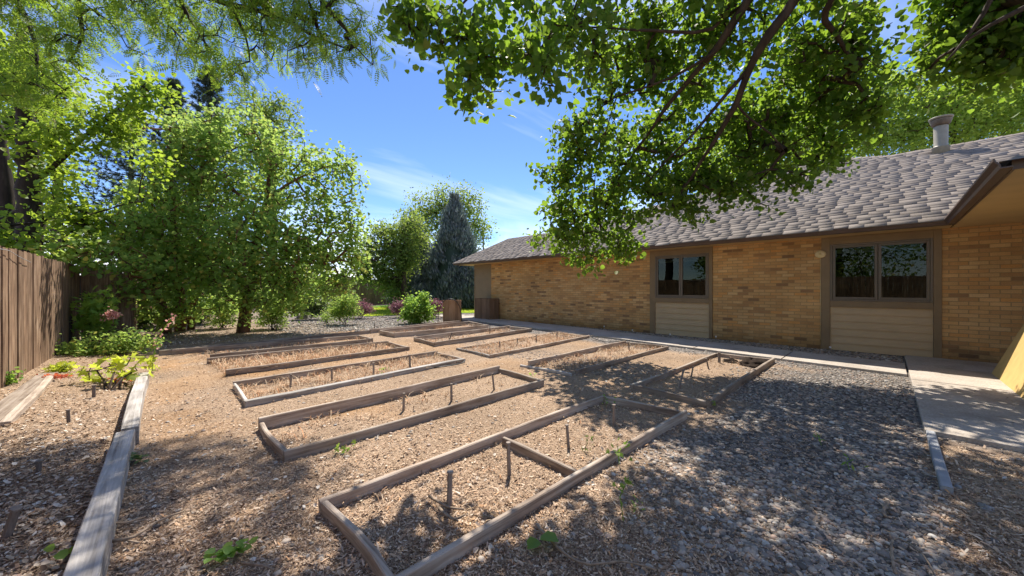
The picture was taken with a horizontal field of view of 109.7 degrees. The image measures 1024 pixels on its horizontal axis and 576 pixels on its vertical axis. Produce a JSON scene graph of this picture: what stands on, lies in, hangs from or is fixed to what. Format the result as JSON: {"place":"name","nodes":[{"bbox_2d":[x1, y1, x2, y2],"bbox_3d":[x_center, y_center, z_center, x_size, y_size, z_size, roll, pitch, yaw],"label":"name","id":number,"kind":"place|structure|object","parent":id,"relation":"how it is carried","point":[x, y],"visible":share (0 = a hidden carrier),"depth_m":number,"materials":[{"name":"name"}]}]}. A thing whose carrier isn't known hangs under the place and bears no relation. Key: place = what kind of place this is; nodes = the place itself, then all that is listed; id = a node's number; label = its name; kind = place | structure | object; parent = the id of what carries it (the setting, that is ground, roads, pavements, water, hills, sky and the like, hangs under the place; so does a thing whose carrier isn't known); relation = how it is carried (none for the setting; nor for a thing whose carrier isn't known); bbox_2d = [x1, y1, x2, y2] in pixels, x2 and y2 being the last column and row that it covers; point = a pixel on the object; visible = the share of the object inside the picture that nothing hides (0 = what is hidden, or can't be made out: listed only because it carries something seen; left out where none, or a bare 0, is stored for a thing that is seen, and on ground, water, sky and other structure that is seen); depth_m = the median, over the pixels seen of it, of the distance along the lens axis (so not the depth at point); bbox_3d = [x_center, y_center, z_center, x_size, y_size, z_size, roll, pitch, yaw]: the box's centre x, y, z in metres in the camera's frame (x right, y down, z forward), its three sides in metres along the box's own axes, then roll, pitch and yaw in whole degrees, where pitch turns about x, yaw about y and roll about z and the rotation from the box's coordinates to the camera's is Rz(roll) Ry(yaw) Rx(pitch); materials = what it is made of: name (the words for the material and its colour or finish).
{"place":"outdoors","nodes":[
{"label":"outdoors","id":0,"kind":"place"},
{"bbox_2d":[328,305,472,316],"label":"lawn","id":1,"kind":"structure","parent":0,"point":[398,314],"depth_m":20.66,"materials":[{"name":"green plant"}]},
{"bbox_2d":[340,204,438,305],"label":"tall tree","id":2,"kind":"object","parent":1,"relation":"on","point":[385,277],"visible":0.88,"depth_m":21.60,"materials":[{"name":"green plant"}]},
{"bbox_2d":[381,220,434,303],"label":"juniper tree","id":3,"kind":"object","parent":1,"relation":"on","point":[423,280],"visible":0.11,"depth_m":24.45,"materials":[{"name":"green plant"}]},
{"bbox_2d":[387,261,431,304],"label":"juniper tree","id":4,"kind":"object","parent":1,"relation":"on","point":[415,279],"visible":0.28,"depth_m":23.47,"materials":[{"name":"green plant"}]},
{"bbox_2d":[386,175,499,249],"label":"tall tree","id":5,"kind":"object","parent":1,"relation":"on","point":[435,210],"visible":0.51,"depth_m":30.58,"materials":[{"name":"green plant"}]},
{"bbox_2d":[419,192,480,307],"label":"juniper tree","id":6,"kind":"object","parent":1,"relation":"on","point":[456,241],"visible":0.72,"depth_m":23.97,"materials":[{"name":"green plant"}]},
{"bbox_2d":[449,266,473,308],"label":"juniper tree","id":7,"kind":"object","parent":1,"relation":"on","point":[465,296],"visible":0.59,"depth_m":22.75,"materials":[{"name":"green plant"}]},
{"bbox_2d":[466,319,507,322],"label":"path","id":8,"kind":"structure","parent":0,"point":[484,320],"depth_m":14.57,"materials":[{"name":"concrete"}]},
{"bbox_2d":[475,298,498,319],"bbox_3d":[-1.093,0.848,15.558,0.520,0.903,1.020,0,0,-44],"label":"wooden box","id":9,"kind":"object","parent":8,"relation":"on","point":[486,308],"visible":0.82,"depth_m":15.27,"materials":[{"name":"brown wood"}]},
{"bbox_2d":[0,0,1011,274],"label":"sky","id":10,"kind":"structure","parent":0,"point":[400,133],"materials":[{"name":"blue"}]},
{"bbox_2d":[487,320,532,325],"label":"path","id":11,"kind":"structure","parent":0,"point":[510,322],"depth_m":13.73,"materials":[{"name":"concrete"}]},
{"bbox_2d":[0,305,1023,575],"bbox_3d":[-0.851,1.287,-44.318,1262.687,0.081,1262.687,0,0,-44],"label":"ground","id":12,"kind":"structure","parent":0,"point":[170,381],"depth_m":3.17,"materials":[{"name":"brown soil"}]},
{"bbox_2d":[0,505,23,540],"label":"stake","id":13,"kind":"object","parent":12,"relation":"on","point":[11,522],"visible":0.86,"depth_m":1.81,"materials":[{"name":"brown wood"}]},
{"bbox_2d":[5,366,25,384],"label":"weed","id":14,"kind":"object","parent":12,"relation":"on","point":[10,377],"visible":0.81,"depth_m":4.76,"materials":[{"name":"green plant"}]},
{"bbox_2d":[0,375,53,425],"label":"landscape timber","id":15,"kind":"object","parent":12,"relation":"on","point":[19,409],"visible":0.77,"depth_m":3.82,"materials":[{"name":"brown wood"}]},
{"bbox_2d":[0,372,58,419],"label":"landscape timber","id":16,"kind":"object","parent":12,"relation":"on","point":[11,401],"visible":0.55,"depth_m":4.20,"materials":[{"name":"brown wood"}]},
{"bbox_2d":[0,246,79,387],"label":"board fence","id":17,"kind":"object","parent":12,"relation":"on","point":[37,293],"visible":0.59,"depth_m":5.69,"materials":[{"name":"brown wood"}]},
{"bbox_2d":[36,373,72,381],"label":"red seedling","id":18,"kind":"object","parent":12,"relation":"on","point":[58,376],"visible":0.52,"depth_m":5.07,"materials":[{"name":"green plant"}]},
{"bbox_2d":[2,24,113,257],"bbox_3d":[-20.057,-4.552,15.026,5.855,11.952,4.168,0,0,-4],"label":"tall tree","id":19,"kind":"object","parent":12,"relation":"on","point":[65,162],"visible":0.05,"depth_m":15.28,"materials":[{"name":"green plant"}]},
{"bbox_2d":[40,360,76,372],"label":"weed","id":20,"kind":"object","parent":12,"relation":"on","point":[60,366],"visible":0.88,"depth_m":5.47,"materials":[{"name":"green plant"}]},
{"bbox_2d":[43,543,73,559],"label":"seedling","id":21,"kind":"object","parent":12,"relation":"on","point":[62,554],"visible":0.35,"depth_m":1.68,"materials":[{"name":"green plant"}]},
{"bbox_2d":[0,23,189,276],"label":"shade tree","id":22,"kind":"object","parent":12,"relation":"on","point":[23,209],"visible":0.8,"depth_m":8.12,"materials":[{"name":"green plant"}]},
{"bbox_2d":[69,285,121,340],"bbox_3d":[-9.286,0.630,8.030,1.223,1.455,0.806,0,0,15],"label":"bush","id":23,"kind":"object","parent":12,"relation":"on","point":[91,311],"visible":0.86,"depth_m":7.89,"materials":[{"name":"green plant"}]},
{"bbox_2d":[100,306,123,336],"bbox_3d":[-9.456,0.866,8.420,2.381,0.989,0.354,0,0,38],"label":"salmon flower","id":24,"kind":"object","parent":23,"relation":"attached to","point":[114,314],"visible":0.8,"depth_m":7.79,"materials":[{"name":"pink plant"}]},
{"bbox_2d":[63,429,134,575],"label":"landscape timber","id":25,"kind":"object","parent":12,"relation":"on","point":[91,552],"visible":0.94,"depth_m":1.90,"materials":[{"name":"grey wood"}]},
{"bbox_2d":[81,266,132,340],"bbox_3d":[-10.235,0.406,9.135,0.882,1.988,0.122,0,0,-44],"label":"board fence","id":26,"kind":"object","parent":12,"relation":"on","point":[89,282],"visible":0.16,"depth_m":9.15,"materials":[{"name":"brown wood"}]},
{"bbox_2d":[68,351,153,390],"bbox_3d":[-5.332,1.101,4.849,1.086,0.523,0.598,0,0,20],"label":"lime plant","id":27,"kind":"object","parent":12,"relation":"on","point":[118,362],"visible":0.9,"depth_m":4.84,"materials":[{"name":"yellow plant"}]},
{"bbox_2d":[55,324,170,356],"bbox_3d":[-7.864,1.020,6.979,2.364,0.682,0.794,0,0,0],"label":"ivy mound","id":28,"kind":"object","parent":12,"relation":"on","point":[122,343],"visible":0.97,"depth_m":6.92,"materials":[{"name":"green plant"}]},
{"bbox_2d":[47,102,191,290],"bbox_3d":[-19.387,-3.969,17.956,7.546,10.737,8.276,0,0,-44],"label":"pine tree","id":29,"kind":"object","parent":12,"relation":"on","point":[130,174],"visible":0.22,"depth_m":17.36,"materials":[{"name":"green plant"}]},
{"bbox_2d":[13,108,228,333],"bbox_3d":[-9.973,-1.997,9.941,3.672,7.024,5.544,0,0,-44],"label":"bushy tree","id":30,"kind":"object","parent":12,"relation":"on","point":[144,266],"visible":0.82,"depth_m":9.98,"materials":[{"name":"green plant"}]},
{"bbox_2d":[121,372,148,444],"bbox_3d":[-4.175,1.248,4.018,0.126,0.178,2.762,0,0,-44],"label":"landscape timber","id":31,"kind":"object","parent":12,"relation":"on","point":[133,412],"visible":0.88,"depth_m":3.60,"materials":[{"name":"grey wood"}]},
{"bbox_2d":[130,452,148,463],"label":"weed","id":32,"kind":"object","parent":12,"relation":"on","point":[133,456],"visible":0.65,"depth_m":2.72,"materials":[{"name":"green plant"}]},
{"bbox_2d":[133,278,148,331],"bbox_3d":[-14.915,0.405,14.555,0.131,1.989,14.340,0,0,-44],"label":"board fence","id":33,"kind":"object","parent":12,"relation":"on","point":[135,322],"visible":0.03,"depth_m":10.21,"materials":[{"name":"brown wood"}]},
{"bbox_2d":[112,510,183,543],"bbox_3d":[-1.954,1.276,1.944,0.156,0.027,0.250,0,0,2],"label":"twig","id":34,"kind":"object","parent":12,"relation":"on","point":[128,538],"visible":0.96,"depth_m":1.86,"materials":[{"name":"brown wood"}]},
{"bbox_2d":[138,290,175,329],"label":"green shrub","id":35,"kind":"object","parent":12,"relation":"on","point":[144,322],"visible":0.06,"depth_m":11.42,"materials":[{"name":"green plant"}]},
{"bbox_2d":[141,313,176,370],"bbox_3d":[-5.427,0.856,5.507,0.807,0.992,0.252,0,0,31],"label":"flower stalk","id":36,"kind":"object","parent":12,"relation":"on","point":[151,365],"visible":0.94,"depth_m":5.42,"materials":[{"name":"yellow plant"}]},
{"bbox_2d":[136,77,204,306],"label":"pine tree","id":37,"kind":"object","parent":12,"relation":"on","point":[174,81],"visible":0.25,"depth_m":19.77,"materials":[{"name":"green plant"}]},
{"bbox_2d":[45,230,340,302],"bbox_3d":[-18.847,-1.429,21.206,17.337,5.764,6.990,0,0,-16],"label":"tall tree","id":38,"kind":"object","parent":12,"relation":"on","point":[259,277],"visible":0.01,"depth_m":23.17,"materials":[{"name":"green plant"}]},
{"bbox_2d":[0,0,401,132],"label":"locust tree","id":39,"kind":"object","parent":12,"relation":"on","point":[41,34],"visible":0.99,"depth_m":5.59,"materials":[{"name":"green plant"}]},
{"bbox_2d":[186,293,217,323],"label":"green shrub","id":40,"kind":"object","parent":12,"relation":"on","point":[203,320],"visible":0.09,"depth_m":13.11,"materials":[{"name":"green plant"}]},
{"bbox_2d":[161,64,250,288],"bbox_3d":[-16.125,-5.286,18.931,4.849,13.371,6.544,0,0,-8],"label":"pine tree","id":41,"kind":"object","parent":12,"relation":"on","point":[203,88],"visible":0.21,"depth_m":18.73,"materials":[{"name":"green plant"}]},
{"bbox_2d":[200,286,238,327],"bbox_3d":[-9.691,0.564,12.052,1.230,1.591,1.346,0,0,-44],"label":"green shrub","id":42,"kind":"object","parent":12,"relation":"on","point":[224,318],"visible":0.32,"depth_m":11.91,"materials":[{"name":"green plant"}]},
{"bbox_2d":[203,536,257,563],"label":"weed","id":43,"kind":"object","parent":12,"relation":"on","point":[226,551],"visible":1,"depth_m":1.74,"materials":[{"name":"green plant"}]},
{"bbox_2d":[159,330,369,355],"bbox_3d":[-5.571,1.270,8.870,0.053,0.123,4.498,0,0,38],"label":"edging board","id":44,"kind":"object","parent":12,"relation":"on","point":[165,352],"visible":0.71,"depth_m":9.03,"materials":[{"name":"brown wood"}]},
{"bbox_2d":[154,97,379,332],"bbox_3d":[-7.739,-2.230,10.903,6.729,7.329,3.926,0,0,11],"label":"bushy tree","id":45,"kind":"object","parent":12,"relation":"on","point":[253,254],"visible":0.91,"depth_m":10.74,"materials":[{"name":"green plant"}]},
{"bbox_2d":[225,81,316,291],"bbox_3d":[-11.556,-4.335,16.940,3.743,11.564,3.856,0,0,-44],"label":"tall tree","id":46,"kind":"object","parent":12,"relation":"on","point":[269,114],"visible":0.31,"depth_m":16.84,"materials":[{"name":"green plant"}]},
{"bbox_2d":[172,335,372,357],"bbox_3d":[-5.088,1.269,8.023,3.603,0.134,1.299,0,0,-44],"label":"raised bed","id":47,"kind":"object","parent":12,"relation":"on","point":[234,347],"visible":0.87,"depth_m":7.88,"materials":[{"name":"brown wood"}]},
{"bbox_2d":[252,286,293,330],"bbox_3d":[-7.812,0.581,11.797,1.460,1.559,1.129,0,0,-9],"label":"green shrub","id":48,"kind":"object","parent":12,"relation":"on","point":[272,319],"visible":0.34,"depth_m":11.68,"materials":[{"name":"green plant"}]},
{"bbox_2d":[165,278,390,308],"bbox_3d":[-10.372,0.310,29.093,26.601,2.180,0.131,0,0,-44],"label":"board fence","id":49,"kind":"object","parent":12,"relation":"on","point":[370,297],"visible":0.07,"depth_m":28.04,"materials":[{"name":"brown wood"}]},
{"bbox_2d":[207,341,409,376],"bbox_3d":[-3.717,1.271,6.958,3.245,0.127,1.392,0,0,-44],"label":"raised bed","id":50,"kind":"object","parent":12,"relation":"on","point":[253,369],"visible":0.77,"depth_m":6.63,"materials":[{"name":"brown wood"}]},
{"bbox_2d":[296,287,332,318],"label":"green shrub","id":51,"kind":"object","parent":12,"relation":"on","point":[315,309],"visible":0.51,"depth_m":15.30,"materials":[{"name":"green plant"}]},
{"bbox_2d":[314,307,337,323],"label":"green shrub","id":52,"kind":"object","parent":12,"relation":"on","point":[324,319],"visible":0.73,"depth_m":13.51,"materials":[{"name":"green plant"}]},
{"bbox_2d":[322,292,363,324],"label":"green shrub","id":53,"kind":"object","parent":12,"relation":"on","point":[345,305],"visible":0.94,"depth_m":13.07,"materials":[{"name":"green plant"}]},
{"bbox_2d":[233,351,464,407],"bbox_3d":[-2.232,1.280,5.592,1.091,0.114,3.338,0,0,43],"label":"raised bed","id":54,"kind":"object","parent":12,"relation":"on","point":[262,400],"visible":0.82,"depth_m":5.13,"materials":[{"name":"brown wood"}]},
{"bbox_2d":[254,315,467,331],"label":"pebbles","id":55,"kind":"object","parent":12,"relation":"on","point":[327,326],"visible":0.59,"depth_m":12.92,"materials":[{"name":"grey gravel"}]},
{"bbox_2d":[350,298,376,318],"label":"mauve shrub","id":56,"kind":"object","parent":12,"relation":"on","point":[367,308],"visible":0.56,"depth_m":15.90,"materials":[{"name":"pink plant"}]},
{"bbox_2d":[388,296,406,316],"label":"mauve shrub","id":57,"kind":"object","parent":12,"relation":"on","point":[396,305],"visible":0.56,"depth_m":16.41,"materials":[{"name":"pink plant"}]},
{"bbox_2d":[258,365,543,461],"bbox_3d":[-0.974,1.263,4.178,3.151,0.143,1.069,0,0,-44],"label":"raised bed","id":58,"kind":"object","parent":12,"relation":"on","point":[283,452],"visible":0.8,"depth_m":3.73,"materials":[{"name":"brown wood"}]},
{"bbox_2d":[370,321,459,332],"bbox_3d":[-3.080,1.255,12.071,0.051,0.162,3.595,0,0,38],"label":"edging board","id":59,"kind":"object","parent":12,"relation":"on","point":[375,330],"visible":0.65,"depth_m":11.69,"materials":[{"name":"brown wood"}]},
{"bbox_2d":[396,290,443,323],"bbox_3d":[-3.550,0.695,13.740,1.532,1.326,1.464,0,0,-44],"label":"green shrub","id":60,"kind":"object","parent":12,"relation":"on","point":[417,308],"visible":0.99,"depth_m":13.53,"materials":[{"name":"green plant"}]},
{"bbox_2d":[379,321,488,337],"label":"raised bed","id":61,"kind":"object","parent":12,"relation":"on","point":[402,333],"visible":0.84,"depth_m":10.94,"materials":[{"name":"brown wood"}]},
{"bbox_2d":[429,298,448,316],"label":"mauve shrub","id":62,"kind":"object","parent":12,"relation":"on","point":[437,303],"visible":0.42,"depth_m":16.11,"materials":[{"name":"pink plant"}]},
{"bbox_2d":[428,495,463,509],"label":"twig","id":63,"kind":"object","parent":12,"relation":"on","point":[440,502],"visible":1,"depth_m":2.13,"materials":[{"name":"wood"}]},
{"bbox_2d":[446,469,453,509],"bbox_3d":[-0.371,1.216,2.163,0.037,0.252,0.043,0,0,-44],"label":"stake","id":64,"kind":"object","parent":12,"relation":"on","point":[450,472],"visible":0.89,"depth_m":2.15,"materials":[{"name":"brown wood"}]},
{"bbox_2d":[443,300,460,321],"bbox_3d":[-2.378,0.868,14.337,0.720,0.864,0.380,0,0,-8],"label":"cedar box","id":65,"kind":"object","parent":12,"relation":"on","point":[451,310],"visible":0.78,"depth_m":14.15,"materials":[{"name":"brown wood"}]},
{"bbox_2d":[438,506,465,521],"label":"twig","id":66,"kind":"object","parent":12,"relation":"on","point":[442,511],"visible":1,"depth_m":2.02,"materials":[{"name":"wood"}]},
{"bbox_2d":[2,329,913,402],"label":"pebbles","id":67,"kind":"object","parent":12,"relation":"on","point":[835,397],"visible":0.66,"depth_m":4.89,"materials":[{"name":"grey gravel"}]},
{"bbox_2d":[183,323,748,562],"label":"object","id":68,"kind":"object","parent":12,"relation":"on","point":[351,350],"visible":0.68,"depth_m":6.36,"materials":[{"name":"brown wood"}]},
{"bbox_2d":[414,325,531,346],"bbox_3d":[-0.935,1.265,10.006,1.127,0.140,3.948,0,0,39],"label":"raised bed","id":69,"kind":"object","parent":12,"relation":"on","point":[420,339],"visible":0.79,"depth_m":9.64,"materials":[{"name":"brown wood"}]},
{"bbox_2d":[318,395,686,575],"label":"raised bed","id":70,"kind":"object","parent":12,"relation":"on","point":[373,558],"visible":0.87,"depth_m":2.34,"materials":[{"name":"brown wood"}]},
{"bbox_2d":[506,441,510,476],"bbox_3d":[-0.025,1.212,2.542,0.034,0.264,0.038,0,0,-44],"label":"stake","id":71,"kind":"object","parent":12,"relation":"on","point":[508,443],"visible":0.89,"depth_m":2.53,"materials":[{"name":"brown wood"}]},
{"bbox_2d":[0,398,1023,575],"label":"pebbles","id":72,"kind":"object","parent":12,"relation":"on","point":[798,531],"visible":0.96,"depth_m":2.11,"materials":[{"name":"grey gravel"}]},
{"bbox_2d":[241,561,274,570],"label":"twig","id":73,"kind":"object","parent":72,"relation":"on","point":[256,564],"visible":1,"depth_m":1.66,"materials":[{"name":"brown wood"}]},
{"bbox_2d":[742,542,758,553],"bbox_3d":[1.193,1.296,1.805,0.106,0.029,0.075,0,0,-44],"label":"rock","id":74,"kind":"object","parent":72,"relation":"on","point":[750,547],"visible":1,"depth_m":1.79,"materials":[{"name":"grey stone"}]},
{"bbox_2d":[890,537,934,573],"bbox_3d":[1.891,1.276,1.708,0.352,0.022,0.140,0,0,-44],"label":"twig","id":75,"kind":"object","parent":72,"relation":"on","point":[892,556],"visible":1,"depth_m":1.73,"materials":[{"name":"wood"}]},
{"bbox_2d":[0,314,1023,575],"bbox_3d":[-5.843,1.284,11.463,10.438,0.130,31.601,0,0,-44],"label":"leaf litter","id":76,"kind":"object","parent":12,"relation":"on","point":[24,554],"visible":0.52,"depth_m":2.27,"materials":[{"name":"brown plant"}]},
{"bbox_2d":[456,332,589,357],"bbox_3d":[0.440,1.288,8.741,1.245,0.092,3.969,0,0,41],"label":"raised bed","id":77,"kind":"object","parent":12,"relation":"on","point":[463,349],"visible":0.72,"depth_m":7.92,"materials":[{"name":"brown wood"}]},
{"bbox_2d":[527,531,558,549],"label":"seedling","id":78,"kind":"object","parent":12,"relation":"on","point":[532,542],"visible":1,"depth_m":1.81,"materials":[{"name":"green plant"}]},
{"bbox_2d":[544,326,603,334],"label":"path","id":79,"kind":"structure","parent":12,"relation":"on","point":[574,330],"depth_m":11.04,"materials":[{"name":"concrete"}]},
{"bbox_2d":[532,524,655,575],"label":"twig","id":80,"kind":"object","parent":12,"relation":"on","point":[538,527],"visible":0.95,"depth_m":1.69,"materials":[{"name":"brown wood"}]},
{"bbox_2d":[520,341,668,375],"bbox_3d":[1.768,1.270,6.925,3.599,0.133,0.990,0,0,-44],"label":"raised bed","id":81,"kind":"object","parent":12,"relation":"on","point":[531,363],"visible":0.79,"depth_m":6.60,"materials":[{"name":"brown wood"}]},
{"bbox_2d":[606,437,632,464],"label":"seedling","id":82,"kind":"object","parent":12,"relation":"on","point":[621,454],"visible":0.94,"depth_m":2.66,"materials":[{"name":"green plant"}]},
{"bbox_2d":[611,476,637,520],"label":"seedling","id":83,"kind":"object","parent":12,"relation":"on","point":[622,485],"visible":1,"depth_m":2.02,"materials":[{"name":"green plant"}]},
{"bbox_2d":[673,560,685,569],"bbox_3d":[0.792,1.298,1.702,0.058,0.025,0.053,0,0,-1],"label":"rock","id":84,"kind":"object","parent":12,"relation":"on","point":[679,564],"visible":1,"depth_m":1.69,"materials":[{"name":"grey stone"}]},
{"bbox_2d":[377,0,992,279],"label":"shade tree","id":85,"kind":"object","parent":12,"relation":"on","point":[824,62],"visible":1,"depth_m":5.81,"materials":[{"name":"green plant"}]},
{"bbox_2d":[629,353,774,408],"bbox_3d":[3.094,1.278,5.531,3.523,0.118,1.009,0,0,-44],"label":"raised bed","id":86,"kind":"object","parent":12,"relation":"on","point":[726,391],"visible":0.89,"depth_m":4.75,"materials":[{"name":"brown wood"}]},
{"bbox_2d":[543,323,903,362],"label":"pebbles","id":87,"kind":"object","parent":12,"relation":"on","point":[894,358],"visible":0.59,"depth_m":7.91,"materials":[{"name":"grey gravel"}]},
{"bbox_2d":[452,114,1023,398],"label":"brick house","id":88,"kind":"structure","parent":12,"relation":"on","point":[917,253],"depth_m":8.28,"materials":[{"name":"brown brick"}]},
{"bbox_2d":[655,253,708,298],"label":"window","id":89,"kind":"structure","parent":88,"relation":"in","point":[687,275],"depth_m":11.58,"materials":[{"name":"paint"}]},
{"bbox_2d":[830,225,952,301],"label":"window","id":90,"kind":"structure","parent":88,"relation":"in","point":[898,270],"depth_m":8.29,"materials":[{"name":"paint"}]},
{"bbox_2d":[738,357,765,367],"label":"soil clump","id":91,"kind":"object","parent":12,"relation":"on","point":[751,362],"visible":0.9,"depth_m":6.16,"materials":[{"name":"brown soil"}]},
{"bbox_2d":[683,57,911,193],"bbox_3d":[17.912,-6.831,23.875,14.388,16.506,7.534,0,0,-1],"label":"tall tree","id":92,"kind":"object","parent":12,"relation":"on","point":[722,151],"visible":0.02,"depth_m":22.70,"materials":[{"name":"green plant"}]},
{"bbox_2d":[846,58,1023,156],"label":"tall tree","id":93,"kind":"object","parent":12,"relation":"on","point":[982,120],"visible":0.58,"depth_m":21.17,"materials":[{"name":"green plant"}]},
{"bbox_2d":[926,421,953,493],"bbox_3d":[3.404,1.303,2.899,1.688,0.070,0.060,0,0,-44],"label":"edging board","id":94,"kind":"object","parent":12,"relation":"on","point":[942,474],"visible":0.86,"depth_m":2.62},
{"bbox_2d":[880,0,1023,117],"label":"shade tree","id":95,"kind":"object","parent":12,"relation":"on","point":[992,47],"visible":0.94,"depth_m":4.66,"materials":[{"name":"green plant"}]},
{"bbox_2d":[977,502,994,511],"bbox_3d":[2.827,1.299,2.147,0.119,0.022,0.071,0,0,-44],"label":"rock","id":96,"kind":"object","parent":12,"relation":"on","point":[983,505],"visible":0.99,"depth_m":2.14,"materials":[{"name":"grey stone"}]},
{"bbox_2d":[513,323,565,329],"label":"path","id":97,"kind":"structure","parent":0,"point":[540,326],"depth_m":12.30,"materials":[{"name":"concrete"}]},
{"bbox_2d":[582,330,651,340],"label":"path","id":98,"kind":"structure","parent":0,"point":[615,335],"depth_m":9.85,"materials":[{"name":"concrete"}]},
{"bbox_2d":[630,335,710,348],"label":"path","id":99,"kind":"structure","parent":0,"point":[675,342],"depth_m":8.72,"materials":[{"name":"concrete"}]},
{"bbox_2d":[694,342,792,360],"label":"path","id":100,"kind":"structure","parent":0,"point":[752,351],"depth_m":7.45,"materials":[{"name":"concrete"}]},
{"bbox_2d":[782,351,906,376],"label":"path","id":101,"kind":"structure","parent":0,"point":[872,366],"depth_m":6.24,"materials":[{"name":"concrete"}]},
{"bbox_2d":[904,355,997,371],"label":"patio","id":102,"kind":"structure","parent":0,"point":[955,364],"depth_m":6.17,"materials":[{"name":"concrete"}]},
{"bbox_2d":[907,364,1013,391],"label":"patio","id":103,"kind":"structure","parent":0,"point":[980,379],"depth_m":5.19,"materials":[{"name":"concrete"}]},
{"bbox_2d":[911,379,1023,420],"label":"patio","id":104,"kind":"structure","parent":0,"point":[989,402],"depth_m":4.16,"materials":[{"name":"concrete"}]},
{"bbox_2d":[918,405,1023,452],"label":"patio","id":105,"kind":"structure","parent":0,"point":[997,432],"depth_m":3.31,"materials":[{"name":"concrete"}]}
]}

